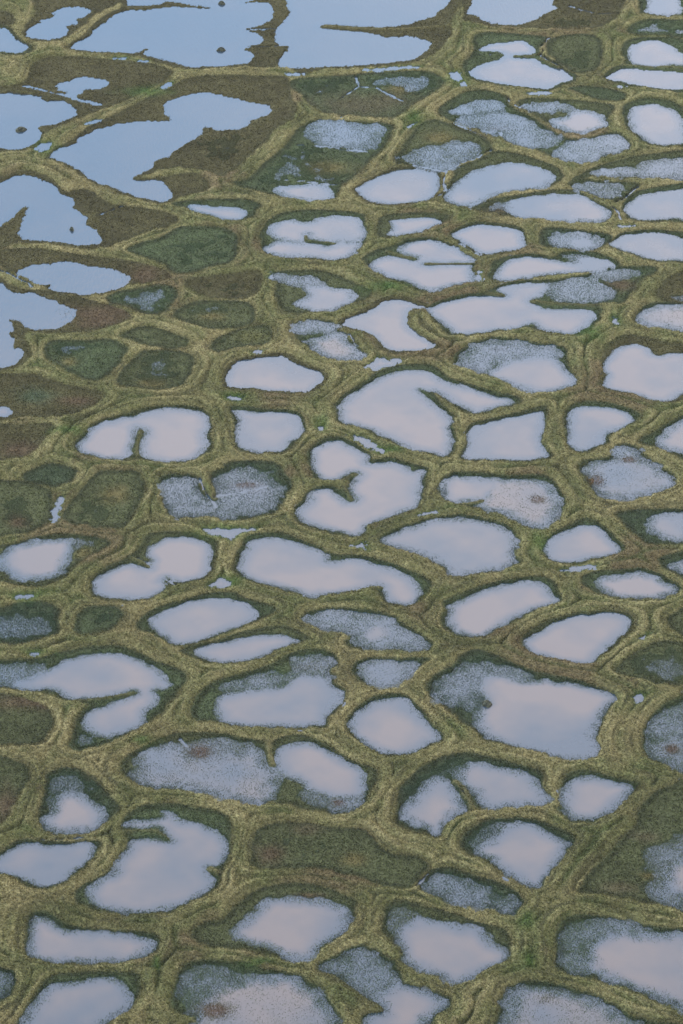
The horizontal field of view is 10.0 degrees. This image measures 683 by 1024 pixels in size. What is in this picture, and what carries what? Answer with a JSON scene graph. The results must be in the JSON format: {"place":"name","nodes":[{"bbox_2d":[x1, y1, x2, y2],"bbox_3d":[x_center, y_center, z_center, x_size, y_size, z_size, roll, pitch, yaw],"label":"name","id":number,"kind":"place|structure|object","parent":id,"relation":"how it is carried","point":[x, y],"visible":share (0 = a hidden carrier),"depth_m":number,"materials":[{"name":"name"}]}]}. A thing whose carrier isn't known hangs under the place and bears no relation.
{"place":"outdoors","nodes":[
{"label":"outdoors","id":0,"kind":"place"},
{"bbox_2d":[0,406,12,416],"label":"pond","id":1,"kind":"structure","parent":0,"point":[5,411],"depth_m":669.99,"materials":[{"name":"liquid"}]},
{"bbox_2d":[0,968,15,999],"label":"pond","id":2,"kind":"structure","parent":0,"point":[7,982],"depth_m":528.93,"materials":[{"name":"liquid"}]},
{"bbox_2d":[0,27,27,53],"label":"pond","id":3,"kind":"structure","parent":0,"point":[9,43],"depth_m":808.29,"materials":[{"name":"liquid"}]},
{"bbox_2d":[0,604,56,644],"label":"pond","id":4,"kind":"structure","parent":0,"point":[14,625],"depth_m":609.21,"materials":[{"name":"liquid"}]},
{"bbox_2d":[0,496,64,526],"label":"pond","id":5,"kind":"structure","parent":0,"point":[28,518],"depth_m":640.14,"materials":[{"name":"liquid"}]},
{"bbox_2d":[0,91,76,149],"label":"pond","id":6,"kind":"structure","parent":0,"point":[31,114],"depth_m":776.83,"materials":[{"name":"liquid"}]},
{"bbox_2d":[0,283,77,367],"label":"pond","id":7,"kind":"structure","parent":0,"point":[32,310],"depth_m":701.38,"materials":[{"name":"liquid"}]},
{"bbox_2d":[0,836,97,887],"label":"pond","id":8,"kind":"structure","parent":0,"point":[37,864],"depth_m":554.01,"materials":[{"name":"liquid"}]},
{"bbox_2d":[0,174,103,245],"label":"pond","id":9,"kind":"structure","parent":0,"point":[52,213],"depth_m":738.51,"materials":[{"name":"liquid"}]},
{"bbox_2d":[0,534,105,582],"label":"pond","id":10,"kind":"structure","parent":0,"point":[36,559],"depth_m":627.51,"materials":[{"name":"liquid"}]},
{"bbox_2d":[26,6,90,39],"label":"pond","id":11,"kind":"structure","parent":0,"point":[58,23],"depth_m":817.96,"materials":[{"name":"liquid"}]},
{"bbox_2d":[0,259,130,294],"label":"pond","id":12,"kind":"structure","parent":0,"point":[71,277],"depth_m":714.98,"materials":[{"name":"liquid"}]},
{"bbox_2d":[22,76,108,105],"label":"pond","id":13,"kind":"structure","parent":0,"point":[73,88],"depth_m":789.64,"materials":[{"name":"liquid"}]},
{"bbox_2d":[38,770,109,834],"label":"pond","id":14,"kind":"structure","parent":0,"point":[74,808],"depth_m":565.57,"materials":[{"name":"liquid"}]},
{"bbox_2d":[15,973,135,1023],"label":"pond","id":15,"kind":"structure","parent":0,"point":[100,999],"depth_m":525.26,"materials":[{"name":"liquid"}]},
{"bbox_2d":[52,340,102,356],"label":"pond","id":16,"kind":"structure","parent":0,"point":[68,350],"depth_m":690.26,"materials":[{"name":"plant"}]},
{"bbox_2d":[0,650,174,747],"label":"pond","id":17,"kind":"structure","parent":0,"point":[100,674],"depth_m":594.59,"materials":[{"name":"liquid"}]},
{"bbox_2d":[24,912,158,965],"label":"pond","id":18,"kind":"structure","parent":0,"point":[50,940],"depth_m":536.63,"materials":[{"name":"liquid"}]},
{"bbox_2d":[58,495,124,533],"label":"pond","id":19,"kind":"structure","parent":0,"point":[100,510],"depth_m":640.30,"materials":[{"name":"liquid"}]},
{"bbox_2d":[92,603,122,624],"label":"pond","id":20,"kind":"structure","parent":0,"point":[103,615],"depth_m":611.37,"materials":[{"name":"liquid"}]},
{"bbox_2d":[98,282,173,314],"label":"pond","id":21,"kind":"structure","parent":0,"point":[146,301],"depth_m":707.05,"materials":[{"name":"liquid"}]},
{"bbox_2d":[75,404,211,462],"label":"pond","id":22,"kind":"structure","parent":0,"point":[174,434],"depth_m":662.27,"materials":[{"name":"liquid"}]},
{"bbox_2d":[122,346,179,385],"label":"pond","id":23,"kind":"structure","parent":0,"point":[160,366],"depth_m":683.84,"materials":[{"name":"liquid"}]},
{"bbox_2d":[91,534,213,600],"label":"pond","id":24,"kind":"structure","parent":0,"point":[183,558],"depth_m":623.75,"materials":[{"name":"liquid"}]},
{"bbox_2d":[84,807,231,915],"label":"pond","id":25,"kind":"structure","parent":0,"point":[148,874],"depth_m":552.31,"materials":[{"name":"liquid"}]},
{"bbox_2d":[49,92,271,201],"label":"pond","id":26,"kind":"structure","parent":0,"point":[120,156],"depth_m":766.66,"materials":[{"name":"liquid"}]},
{"bbox_2d":[71,0,287,67],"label":"pond","id":27,"kind":"structure","parent":0,"point":[187,36],"depth_m":813.79,"materials":[{"name":"liquid"}]},
{"bbox_2d":[147,596,260,644],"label":"pond","id":28,"kind":"structure","parent":0,"point":[193,621],"depth_m":611.02,"materials":[{"name":"liquid"}]},
{"bbox_2d":[173,303,235,315],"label":"pond","id":29,"kind":"structure","parent":0,"point":[211,308],"depth_m":703.32,"materials":[{"name":"plant"}]},
{"bbox_2d":[164,234,247,264],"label":"pond","id":30,"kind":"structure","parent":0,"point":[195,247],"depth_m":724.34,"materials":[{"name":"liquid"}]},
{"bbox_2d":[126,733,288,805],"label":"pond","id":31,"kind":"structure","parent":0,"point":[221,768],"depth_m":574.15,"materials":[{"name":"liquid"}]},
{"bbox_2d":[186,201,248,219],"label":"pond","id":32,"kind":"structure","parent":0,"point":[229,213],"depth_m":738.89,"materials":[{"name":"liquid"}]},
{"bbox_2d":[154,463,290,520],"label":"pond","id":33,"kind":"structure","parent":0,"point":[250,491],"depth_m":645.03,"materials":[{"name":"liquid"}]},
{"bbox_2d":[193,631,300,663],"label":"pond","id":34,"kind":"structure","parent":0,"point":[244,649],"depth_m":603.58,"materials":[{"name":"liquid"}]},
{"bbox_2d":[173,960,344,1023],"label":"pond","id":35,"kind":"structure","parent":0,"point":[207,993],"depth_m":526.22,"materials":[{"name":"liquid"}]},
{"bbox_2d":[231,408,305,453],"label":"pond","id":36,"kind":"structure","parent":0,"point":[256,432],"depth_m":664.41,"materials":[{"name":"liquid"}]},
{"bbox_2d":[179,735,368,814],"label":"pond","id":37,"kind":"structure","parent":0,"point":[333,783],"depth_m":572.78,"materials":[{"name":"liquid"}]},
{"bbox_2d":[225,355,324,392],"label":"pond","id":38,"kind":"structure","parent":0,"point":[280,373],"depth_m":681.43,"materials":[{"name":"liquid"}]},
{"bbox_2d":[212,650,345,730],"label":"pond","id":39,"kind":"structure","parent":0,"point":[303,692],"depth_m":591.40,"materials":[{"name":"liquid"}]},
{"bbox_2d":[228,893,356,962],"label":"pond","id":40,"kind":"structure","parent":0,"point":[293,928],"depth_m":540.47,"materials":[{"name":"liquid"}]},
{"bbox_2d":[279,188,335,201],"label":"pond","id":41,"kind":"structure","parent":0,"point":[309,194],"depth_m":745.40,"materials":[{"name":"liquid"}]},
{"bbox_2d":[264,270,359,311],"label":"pond","id":42,"kind":"structure","parent":0,"point":[321,295],"depth_m":709.00,"materials":[{"name":"liquid"}]},
{"bbox_2d":[262,213,367,260],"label":"pond","id":43,"kind":"structure","parent":0,"point":[347,235],"depth_m":729.14,"materials":[{"name":"liquid"}]},
{"bbox_2d":[257,143,376,194],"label":"pond","id":44,"kind":"structure","parent":0,"point":[289,168],"depth_m":753.17,"materials":[{"name":"liquid"}]},
{"bbox_2d":[288,316,367,360],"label":"pond","id":45,"kind":"structure","parent":0,"point":[330,342],"depth_m":692.93,"materials":[{"name":"liquid"}]},
{"bbox_2d":[236,533,423,605],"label":"pond","id":46,"kind":"structure","parent":0,"point":[306,571],"depth_m":623.21,"materials":[{"name":"liquid"}]},
{"bbox_2d":[55,92,621,739],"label":"water","id":47,"kind":"structure","parent":0,"point":[399,100],"depth_m":739.65,"materials":[{"name":"blue liquid"}]},
{"bbox_2d":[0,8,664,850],"bbox_3d":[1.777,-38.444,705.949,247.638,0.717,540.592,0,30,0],"label":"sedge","id":48,"kind":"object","parent":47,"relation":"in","point":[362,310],"visible":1,"depth_m":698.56,"materials":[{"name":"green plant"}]},
{"bbox_2d":[0,0,682,1023],"bbox_3d":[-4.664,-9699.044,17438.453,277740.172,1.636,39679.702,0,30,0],"label":"ground","id":49,"kind":"structure","parent":0,"point":[340,104],"depth_m":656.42,"materials":[{"name":"green plant"}]},
{"bbox_2d":[25,139,60,153],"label":"pool","id":50,"kind":"structure","parent":49,"relation":"in","point":[41,147],"depth_m":764.23,"materials":[{"name":"liquid"}]},
{"bbox_2d":[208,577,231,588],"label":"pool","id":51,"kind":"structure","parent":49,"relation":"in","point":[220,582],"depth_m":620.25,"materials":[{"name":"liquid"}]},
{"bbox_2d":[203,527,255,540],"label":"pool","id":52,"kind":"structure","parent":49,"relation":"in","point":[231,533],"depth_m":634.49,"materials":[{"name":"liquid"}]},
{"bbox_2d":[341,433,384,454],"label":"pool","id":53,"kind":"structure","parent":49,"relation":"in","point":[367,443],"depth_m":659.84,"materials":[{"name":"liquid"}]},
{"bbox_2d":[364,357,401,370],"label":"pool","id":54,"kind":"structure","parent":49,"relation":"in","point":[377,363],"depth_m":685.33,"materials":[{"name":"liquid"}]},
{"bbox_2d":[362,62,418,71],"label":"pool","id":55,"kind":"structure","parent":49,"relation":"in","point":[390,68],"depth_m":797.53,"materials":[{"name":"liquid"}]},
{"bbox_2d":[559,559,596,571],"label":"pool","id":56,"kind":"structure","parent":49,"relation":"in","point":[579,568],"depth_m":624.56,"materials":[{"name":"liquid"}]},
{"bbox_2d":[302,115,387,151],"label":"pond","id":57,"kind":"structure","parent":0,"point":[353,136],"depth_m":769.35,"materials":[{"name":"liquid"}]},
{"bbox_2d":[298,77,402,99],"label":"pond","id":58,"kind":"structure","parent":0,"point":[325,85],"depth_m":789.50,"materials":[{"name":"liquid"}]},
{"bbox_2d":[274,0,449,68],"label":"pond","id":59,"kind":"structure","parent":0,"point":[305,37],"depth_m":813.33,"materials":[{"name":"liquid"}]},
{"bbox_2d":[295,437,428,536],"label":"pond","id":60,"kind":"structure","parent":0,"point":[380,491],"depth_m":645.89,"materials":[{"name":"liquid"}]},
{"bbox_2d":[300,606,432,651],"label":"pond","id":61,"kind":"structure","parent":0,"point":[363,630],"depth_m":608.26,"materials":[{"name":"liquid"}]},
{"bbox_2d":[317,943,450,1023],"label":"pond","id":62,"kind":"structure","parent":0,"point":[373,975],"depth_m":527.76,"materials":[{"name":"liquid"}]},
{"bbox_2d":[355,656,421,689],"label":"pond","id":63,"kind":"structure","parent":0,"point":[379,674],"depth_m":597.55,"materials":[{"name":"liquid"}]},
{"bbox_2d":[344,299,435,350],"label":"pond","id":64,"kind":"structure","parent":0,"point":[386,324],"depth_m":697.98,"materials":[{"name":"liquid"}]},
{"bbox_2d":[347,694,442,754],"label":"pond","id":65,"kind":"structure","parent":0,"point":[399,725],"depth_m":583.95,"materials":[{"name":"liquid"}]},
{"bbox_2d":[358,166,442,204],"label":"pond","id":66,"kind":"structure","parent":0,"point":[405,185],"depth_m":748.12,"materials":[{"name":"liquid"}]},
{"bbox_2d":[355,70,445,95],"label":"pond","id":67,"kind":"structure","parent":0,"point":[410,84],"depth_m":791.38,"materials":[{"name":"liquid"}]},
{"bbox_2d":[386,215,442,235],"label":"pond","id":68,"kind":"structure","parent":0,"point":[408,225],"depth_m":733.98,"materials":[{"name":"liquid"}]},
{"bbox_2d":[368,237,477,291],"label":"pond","id":69,"kind":"structure","parent":0,"point":[418,273],"depth_m":718.93,"materials":[{"name":"liquid"}]},
{"bbox_2d":[336,368,515,456],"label":"pond","id":70,"kind":"structure","parent":0,"point":[399,407],"depth_m":671.50,"materials":[{"name":"liquid"}]},
{"bbox_2d":[397,754,479,836],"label":"pond","id":71,"kind":"structure","parent":0,"point":[434,804],"depth_m":567.13,"materials":[{"name":"liquid"}]},
{"bbox_2d":[394,137,493,195],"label":"pond","id":72,"kind":"structure","parent":0,"point":[451,154],"depth_m":760.77,"materials":[{"name":"liquid"}]},
{"bbox_2d":[385,903,511,986],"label":"pond","id":73,"kind":"structure","parent":0,"point":[453,953],"depth_m":536.43,"materials":[{"name":"liquid"}]},
{"bbox_2d":[380,513,521,576],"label":"pond","id":74,"kind":"structure","parent":0,"point":[457,545],"depth_m":631.15,"materials":[{"name":"liquid"}]},
{"bbox_2d":[418,870,523,914],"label":"pond","id":75,"kind":"structure","parent":0,"point":[452,889],"depth_m":546.95,"materials":[{"name":"liquid"}]},
{"bbox_2d":[451,221,527,255],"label":"pond","id":76,"kind":"structure","parent":0,"point":[481,238],"depth_m":728.77,"materials":[{"name":"liquid"}]},
{"bbox_2d":[443,160,557,207],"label":"pond","id":77,"kind":"structure","parent":0,"point":[476,186],"depth_m":750.07,"materials":[{"name":"liquid"}]},
{"bbox_2d":[436,472,565,529],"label":"pond","id":78,"kind":"structure","parent":0,"point":[534,502],"depth_m":644.45,"materials":[{"name":"liquid"}]},
{"bbox_2d":[444,578,561,637],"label":"pond","id":79,"kind":"structure","parent":0,"point":[485,612],"depth_m":614.41,"materials":[{"name":"liquid"}]},
{"bbox_2d":[461,408,550,460],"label":"pond","id":80,"kind":"structure","parent":0,"point":[515,438],"depth_m":661.36,"materials":[{"name":"liquid"}]},
{"bbox_2d":[462,759,556,810],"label":"pond","id":81,"kind":"structure","parent":0,"point":[490,786],"depth_m":570.28,"materials":[{"name":"liquid"}]},
{"bbox_2d":[453,336,576,393],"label":"pond","id":82,"kind":"structure","parent":0,"point":[526,366],"depth_m":685.33,"materials":[{"name":"liquid"}]},
{"bbox_2d":[464,813,572,888],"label":"pond","id":83,"kind":"structure","parent":0,"point":[528,854],"depth_m":556.59,"materials":[{"name":"liquid"}]},
{"bbox_2d":[471,38,572,87],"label":"pond","id":84,"kind":"structure","parent":0,"point":[507,68],"depth_m":797.09,"materials":[{"name":"liquid"}]},
{"bbox_2d":[429,656,616,759],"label":"pond","id":85,"kind":"structure","parent":0,"point":[548,716],"depth_m":589.22,"materials":[{"name":"liquid"}]},
{"bbox_2d":[467,0,598,26],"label":"pond","id":86,"kind":"structure","parent":0,"point":[508,12],"depth_m":824.05,"materials":[{"name":"liquid"}]},
{"bbox_2d":[426,265,646,334],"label":"pond","id":87,"kind":"structure","parent":0,"point":[514,308],"depth_m":704.13,"materials":[{"name":"liquid"}]},
{"bbox_2d":[447,97,630,163],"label":"pond","id":88,"kind":"structure","parent":0,"point":[493,118],"depth_m":769.35,"materials":[{"name":"liquid"}]},
{"bbox_2d":[470,191,612,222],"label":"pond","id":89,"kind":"structure","parent":0,"point":[569,208],"depth_m":740.03,"materials":[{"name":"liquid"}]},
{"bbox_2d":[492,248,616,281],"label":"pond","id":90,"kind":"structure","parent":0,"point":[524,267],"depth_m":718.93,"materials":[{"name":"liquid"}]},
{"bbox_2d":[508,97,610,134],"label":"pond","id":91,"kind":"structure","parent":0,"point":[581,122],"depth_m":776.83,"materials":[{"name":"liquid"}]},
{"bbox_2d":[546,51,591,71],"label":"pond","id":92,"kind":"structure","parent":0,"point":[580,59],"depth_m":800.89,"materials":[{"name":"plant"}]},
{"bbox_2d":[495,981,645,1023],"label":"pond","id":93,"kind":"structure","parent":0,"point":[521,1002],"depth_m":524.11,"materials":[{"name":"liquid"}]},
{"bbox_2d":[547,229,606,249],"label":"pond","id":94,"kind":"structure","parent":0,"point":[578,239],"depth_m":728.35,"materials":[{"name":"liquid"}]},
{"bbox_2d":[523,609,633,663],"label":"pond","id":95,"kind":"structure","parent":0,"point":[583,638],"depth_m":606.38,"materials":[{"name":"liquid"}]},
{"bbox_2d":[543,522,621,562],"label":"pond","id":96,"kind":"structure","parent":0,"point":[582,541],"depth_m":630.75,"materials":[{"name":"liquid"}]},
{"bbox_2d":[556,772,634,821],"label":"pond","id":97,"kind":"structure","parent":0,"point":[592,798],"depth_m":568.03,"materials":[{"name":"liquid"}]},
{"bbox_2d":[566,404,636,451],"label":"pond","id":98,"kind":"structure","parent":0,"point":[589,427],"depth_m":666.26,"materials":[{"name":"liquid"}]},
{"bbox_2d":[571,178,638,202],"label":"pond","id":99,"kind":"structure","parent":0,"point":[605,189],"depth_m":747.70,"materials":[{"name":"liquid"}]},
{"bbox_2d":[556,914,682,1015],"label":"pond","id":100,"kind":"structure","parent":0,"point":[635,956],"depth_m":534.44,"materials":[{"name":"liquid"}]},
{"bbox_2d":[580,442,677,501],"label":"pond","id":101,"kind":"structure","parent":0,"point":[625,473],"depth_m":650.58,"materials":[{"name":"liquid"}]},
{"bbox_2d":[590,155,682,180],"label":"pond","id":102,"kind":"structure","parent":0,"point":[663,168],"depth_m":754.80,"materials":[{"name":"liquid"}]},
{"bbox_2d":[594,568,679,599],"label":"pond","id":103,"kind":"structure","parent":0,"point":[639,583],"depth_m":619.71,"materials":[{"name":"liquid"}]},
{"bbox_2d":[606,68,682,89],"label":"pond","id":104,"kind":"structure","parent":0,"point":[662,79],"depth_m":793.57,"materials":[{"name":"liquid"}]},
{"bbox_2d":[608,230,682,260],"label":"pond","id":105,"kind":"structure","parent":0,"point":[658,246],"depth_m":726.19,"materials":[{"name":"liquid"}]},
{"bbox_2d":[623,187,682,220],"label":"pond","id":106,"kind":"structure","parent":0,"point":[658,204],"depth_m":740.79,"materials":[{"name":"liquid"}]},
{"bbox_2d":[626,38,682,66],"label":"pond","id":107,"kind":"structure","parent":0,"point":[653,53],"depth_m":803.77,"materials":[{"name":"liquid"}]},
{"bbox_2d":[627,102,682,145],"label":"pond","id":108,"kind":"structure","parent":0,"point":[657,123],"depth_m":773.91,"materials":[{"name":"liquid"}]},
{"bbox_2d":[630,646,682,692],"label":"pond","id":109,"kind":"structure","parent":0,"point":[668,668],"depth_m":598.89,"materials":[{"name":"liquid"}]},
{"bbox_2d":[634,302,682,331],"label":"pond","id":110,"kind":"structure","parent":0,"point":[666,316],"depth_m":701.04,"materials":[{"name":"liquid"}]},
{"bbox_2d":[634,21,682,34],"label":"pond","id":111,"kind":"structure","parent":0,"point":[653,27],"depth_m":815.11,"materials":[{"name":"liquid"}]},
{"bbox_2d":[638,830,682,911],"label":"pond","id":112,"kind":"structure","parent":0,"point":[663,862],"depth_m":551.75,"materials":[{"name":"liquid"}]},
{"bbox_2d":[643,700,682,779],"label":"pond","id":113,"kind":"structure","parent":0,"point":[663,734],"depth_m":581.59,"materials":[{"name":"liquid"}]},
{"bbox_2d":[643,509,682,542],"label":"pond","id":114,"kind":"structure","parent":0,"point":[665,526],"depth_m":636.17,"materials":[{"name":"liquid"}]},
{"bbox_2d":[644,0,682,16],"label":"pond","id":115,"kind":"structure","parent":0,"point":[668,8],"depth_m":825.48,"materials":[{"name":"liquid"}]},
{"bbox_2d":[654,416,682,453],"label":"pond","id":116,"kind":"structure","parent":0,"point":[669,438],"depth_m":661.66,"materials":[{"name":"liquid"}]},
{"bbox_2d":[667,557,682,573],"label":"pond","id":117,"kind":"structure","parent":0,"point":[676,566],"depth_m":624.93,"materials":[{"name":"liquid"}]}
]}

